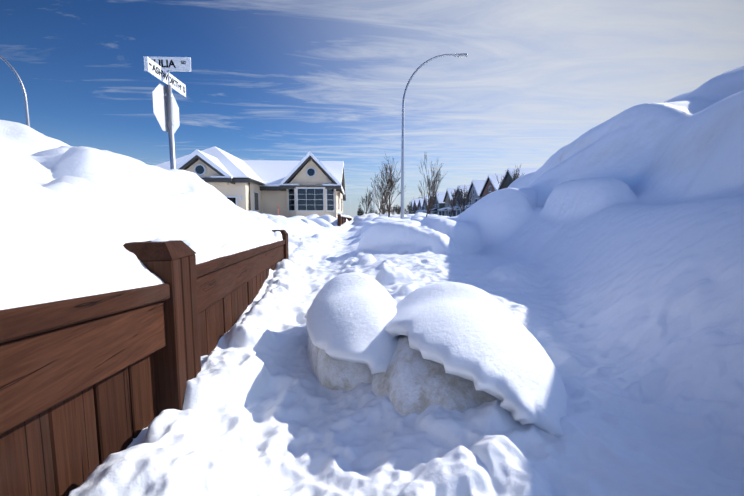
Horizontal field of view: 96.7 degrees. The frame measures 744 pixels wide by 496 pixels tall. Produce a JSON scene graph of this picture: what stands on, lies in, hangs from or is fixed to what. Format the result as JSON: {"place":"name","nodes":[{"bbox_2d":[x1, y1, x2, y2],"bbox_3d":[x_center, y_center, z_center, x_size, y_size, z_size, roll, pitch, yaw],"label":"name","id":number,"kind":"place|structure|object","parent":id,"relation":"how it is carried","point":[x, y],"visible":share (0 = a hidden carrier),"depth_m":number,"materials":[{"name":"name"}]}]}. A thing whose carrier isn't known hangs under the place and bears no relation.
{"place":"outdoors","nodes":[
{"label":"outdoors","id":0,"kind":"place"},
{"bbox_2d":[0,0,743,217],"label":"sky","id":1,"kind":"structure","parent":0,"point":[283,80],"materials":[{"name":"blue"}]},
{"bbox_2d":[68,66,743,495],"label":"snow ground","id":2,"kind":"structure","parent":0,"point":[602,262],"depth_m":1.13,"materials":[{"name":"white snow"}]},
{"bbox_2d":[0,56,29,126],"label":"street lamp","id":3,"kind":"object","parent":2,"relation":"on","point":[24,94],"depth_m":15.76,"materials":[{"name":"silver metal"}]},
{"bbox_2d":[0,120,282,309],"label":"snow heap","id":4,"kind":"object","parent":2,"relation":"on","point":[74,220],"depth_m":0.94,"materials":[{"name":"white snow"}]},
{"bbox_2d":[166,71,175,169],"bbox_3d":[-2.769,-0.928,4.623,0.068,2.960,0.068,0,5,-3],"label":"sign pole","id":5,"kind":"object","parent":2,"relation":"on","point":[171,128],"depth_m":4.53,"materials":[{"name":"silver metal"}]},
{"bbox_2d":[152,83,179,132],"bbox_3d":[-2.773,-1.894,4.534,0.079,0.610,0.610,0,5,-2],"label":"stop sign","id":6,"kind":"object","parent":5,"relation":"attached to","point":[159,94],"depth_m":4.45,"materials":[{"name":"silver metal"}]},
{"bbox_2d":[144,56,190,96],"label":"street name signs","id":7,"kind":"object","parent":5,"relation":"attached to","point":[180,67],"depth_m":4.47,"materials":[{"name":"white metal"}]},
{"bbox_2d":[151,59,175,67],"bbox_3d":[-2.828,-2.479,4.472,0.339,0.132,0.006,0,5,-2],"label":"text","id":8,"kind":"object","parent":7,"relation":"attached to","point":[170,64],"depth_m":4.47,"materials":[{"name":"black paint"}]},
{"bbox_2d":[152,65,180,89],"bbox_3d":[-2.762,-2.299,4.462,0.002,0.087,0.649,0,5,-2],"label":"text","id":9,"kind":"object","parent":7,"relation":"attached to","point":[172,79],"depth_m":4.40,"materials":[{"name":"black paint"}]},
{"bbox_2d":[123,230,288,414],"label":"fence posts","id":10,"kind":"object","parent":2,"relation":"on","point":[177,357],"depth_m":0.94,"materials":[{"name":"brown wood"}]},
{"bbox_2d":[0,240,284,434],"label":"fence rails","id":11,"kind":"object","parent":10,"relation":"attached to","point":[54,353],"depth_m":0.61,"materials":[{"name":"brown wood"}]},
{"bbox_2d":[0,261,279,495],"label":"fence boards","id":12,"kind":"object","parent":11,"relation":"attached to","point":[65,447],"depth_m":0.68,"materials":[{"name":"brown wood"}]},
{"bbox_2d":[307,336,372,390],"bbox_3d":[-0.073,0.373,1.527,0.462,0.303,0.803,0,5,-3],"label":"boulder","id":13,"kind":"object","parent":2,"relation":"on","point":[329,372],"depth_m":1.18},
{"bbox_2d":[304,272,400,373],"bbox_3d":[-0.070,0.341,1.517,0.519,0.389,0.898,0,5,-3],"label":"snow cap","id":14,"kind":"object","parent":13,"relation":"on","point":[349,316],"depth_m":1.26,"materials":[{"name":"white snow"}]},
{"bbox_2d":[337,214,351,225],"bbox_3d":[-2.716,-3.285,40.845,0.120,1.200,56.240,0,5,-3],"label":"fence","id":15,"kind":"object","parent":2,"relation":"on","point":[341,220],"depth_m":14.65,"materials":[{"name":"brown wood"}]},
{"bbox_2d":[357,202,362,215],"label":"spruce","id":16,"kind":"object","parent":2,"relation":"on","point":[359,212],"depth_m":148.46,"materials":[{"name":"green plant"}]},
{"bbox_2d":[358,187,373,213],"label":"bare tree","id":17,"kind":"object","parent":2,"relation":"on","point":[369,199],"depth_m":83.11,"materials":[{"name":"brown plant"}]},
{"bbox_2d":[369,182,389,214],"bbox_3d":[1.638,-9.071,64.512,4.570,8.310,4.286,0,5,-3],"label":"bare tree","id":18,"kind":"object","parent":2,"relation":"on","point":[380,196],"depth_m":64.98,"materials":[{"name":"brown plant"}]},
{"bbox_2d":[378,165,397,213],"bbox_3d":[2.052,-8.117,49.860,3.479,9.079,3.977,2,6,18],"label":"bare tree","id":19,"kind":"object","parent":2,"relation":"on","point":[384,191],"depth_m":49.68,"materials":[{"name":"brown plant"}]},
{"bbox_2d":[371,154,406,216],"bbox_3d":[1.754,-6.330,36.198,4.002,8.036,4.229,0,5,-3],"label":"bare tree","id":20,"kind":"object","parent":2,"relation":"on","point":[389,183],"depth_m":36.02,"materials":[{"name":"brown plant"}]},
{"bbox_2d":[407,203,412,213],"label":"bare tree","id":21,"kind":"object","parent":2,"relation":"on","point":[410,210],"depth_m":120.12,"materials":[{"name":"grey plant"}]},
{"bbox_2d":[413,203,419,213],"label":"bare tree","id":22,"kind":"object","parent":2,"relation":"on","point":[414,209],"depth_m":106.11,"materials":[{"name":"grey plant"}]},
{"bbox_2d":[425,197,435,213],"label":"bare tree","id":23,"kind":"object","parent":2,"relation":"on","point":[430,206],"depth_m":82.96,"materials":[{"name":"grey plant"}]},
{"bbox_2d":[418,152,447,216],"bbox_3d":[4.335,-3.854,23.352,2.092,5.452,2.431,2,5,16],"label":"bare tree","id":24,"kind":"object","parent":2,"relation":"on","point":[431,188],"depth_m":23.02,"materials":[{"name":"brown plant"}]},
{"bbox_2d":[400,53,467,218],"bbox_3d":[3.087,-5.108,16.767,3.305,9.053,0.280,0,5,-3],"label":"street lamp","id":25,"kind":"object","parent":2,"relation":"on","point":[402,147],"depth_m":16.56,"materials":[{"name":"silver metal"}]},
{"bbox_2d":[434,197,444,215],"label":"row house walls","id":26,"kind":"structure","parent":2,"relation":"on","point":[442,206],"depth_m":104.71,"materials":[{"name":"grey"}]},
{"bbox_2d":[445,193,454,215],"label":"row house walls","id":27,"kind":"structure","parent":2,"relation":"on","point":[447,200],"depth_m":98.09,"materials":[{"name":"grey"}]},
{"bbox_2d":[448,189,460,216],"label":"bare tree","id":28,"kind":"object","parent":2,"relation":"on","point":[453,195],"depth_m":68.50,"materials":[{"name":"grey plant"}]},
{"bbox_2d":[455,192,467,215],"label":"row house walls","id":29,"kind":"structure","parent":2,"relation":"on","point":[466,203],"depth_m":88.14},
{"bbox_2d":[452,187,473,211],"bbox_3d":[16.758,-7.967,59.678,4.169,6.986,2.439,0,5,-3],"label":"bare tree","id":30,"kind":"object","parent":2,"relation":"on","point":[466,193],"depth_m":59.29,"materials":[{"name":"grey plant"}]},
{"bbox_2d":[468,186,481,204],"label":"row house walls","id":31,"kind":"structure","parent":2,"relation":"on","point":[475,195],"depth_m":77.49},
{"bbox_2d":[384,282,567,437],"bbox_3d":[0.340,0.374,1.282,0.662,0.402,1.024,0,5,-3],"label":"snow lump","id":32,"kind":"object","parent":2,"relation":"on","point":[483,340],"depth_m":0.95,"materials":[{"name":"white snow"}]},
{"bbox_2d":[482,180,494,196],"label":"row house walls","id":33,"kind":"structure","parent":2,"relation":"on","point":[486,192],"depth_m":67.12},
{"bbox_2d":[503,174,512,187],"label":"row house walls","id":34,"kind":"structure","parent":2,"relation":"on","point":[509,176],"depth_m":57.20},
{"bbox_2d":[496,165,522,188],"bbox_3d":[18.646,-7.236,45.437,3.450,8.143,4.349,0,5,-3],"label":"bare tree","id":35,"kind":"object","parent":2,"relation":"on","point":[516,174],"depth_m":44.45,"materials":[{"name":"grey plant"}]},
{"bbox_2d":[416,198,423,211],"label":"roof snow","id":36,"kind":"structure","parent":0,"point":[421,200],"depth_m":137.80,"materials":[{"name":"white snow"}]},
{"bbox_2d":[372,335,496,415],"bbox_3d":[0.308,0.406,1.271,0.640,0.320,0.947,0,5,-3],"label":"boulder","id":37,"kind":"object","parent":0,"point":[409,381],"depth_m":0.96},
{"bbox_2d":[430,192,445,210],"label":"roof snow","id":38,"kind":"structure","parent":0,"point":[440,196],"depth_m":106.26,"materials":[{"name":"white snow"}]},
{"bbox_2d":[438,188,456,209],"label":"roof snow","id":39,"kind":"structure","parent":0,"point":[449,190],"depth_m":95.93,"materials":[{"name":"white snow"}]},
{"bbox_2d":[448,185,469,209],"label":"roof snow","id":40,"kind":"structure","parent":0,"point":[462,187],"depth_m":86.86,"materials":[{"name":"white snow"}]},
{"bbox_2d":[461,180,485,207],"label":"roof snow","id":41,"kind":"structure","parent":0,"point":[478,184],"depth_m":75.94,"materials":[{"name":"white snow"}]},
{"bbox_2d":[480,174,502,192],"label":"roof snow","id":42,"kind":"structure","parent":0,"point":[493,179],"depth_m":64.81,"materials":[{"name":"white snow"}]},
{"bbox_2d":[497,168,538,189],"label":"roof snow","id":43,"kind":"structure","parent":0,"point":[524,171],"depth_m":55.98,"materials":[{"name":"white snow"}]},
{"label":"snowy ground","id":44,"kind":"structure","parent":0,"visible":0},
{"bbox_2d":[438,190,450,215],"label":"house","id":45,"kind":"structure","parent":44,"relation":"on","point":[449,205],"depth_m":96.02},
{"bbox_2d":[448,187,462,216],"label":"house","id":46,"kind":"structure","parent":44,"relation":"on","point":[454,209],"depth_m":87.28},
{"bbox_2d":[460,182,477,213],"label":"house trim","id":47,"kind":"structure","parent":44,"relation":"on","point":[473,194],"depth_m":77.39,"materials":[{"name":"white wood"}]},
{"bbox_2d":[479,176,495,195],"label":"roof trim","id":48,"kind":"structure","parent":44,"relation":"on","point":[484,184],"depth_m":66.21,"materials":[{"name":"white wood"}]},
{"bbox_2d":[479,178,488,196],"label":"roof","id":49,"kind":"structure","parent":48,"relation":"on","point":[485,185],"depth_m":68.63,"materials":[{"name":"grey"}]},
{"bbox_3d":[27.425,-8.818,57.083,11.580,9.236,8.744,0,5,-3],"label":"row house","id":50,"kind":"object","parent":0,"visible":0},
{"bbox_2d":[499,171,508,189],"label":"roof","id":51,"kind":"structure","parent":50,"relation":"on","point":[507,173],"depth_m":58.00,"materials":[{"name":"grey"}]},
{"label":"house foundation","id":52,"kind":"structure","parent":0,"visible":0},
{"bbox_2d":[186,160,342,217],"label":"house walls","id":53,"kind":"structure","parent":52,"relation":"on","point":[270,202],"depth_m":21.93,"materials":[{"name":"beige paint"}]},
{"bbox_2d":[227,198,235,204],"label":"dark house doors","id":54,"kind":"structure","parent":53,"relation":"attached to","point":[233,200],"depth_m":19.03,"materials":[{"name":"black"}]},
{"bbox_2d":[179,155,345,210],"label":"roof trim","id":55,"kind":"structure","parent":53,"relation":"on","point":[192,161],"depth_m":21.51,"materials":[{"name":"grey wood"}]},
{"bbox_2d":[155,146,345,194],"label":"snowy roof","id":56,"kind":"structure","parent":55,"relation":"on","point":[268,172],"depth_m":21.89,"materials":[{"name":"white snow"}]},
{"bbox_2d":[193,163,341,210],"bbox_3d":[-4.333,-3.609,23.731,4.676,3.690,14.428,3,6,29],"label":"house windows","id":57,"kind":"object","parent":53,"relation":"attached to","point":[310,194],"depth_m":21.69,"materials":[{"name":"blue"}]}
]}

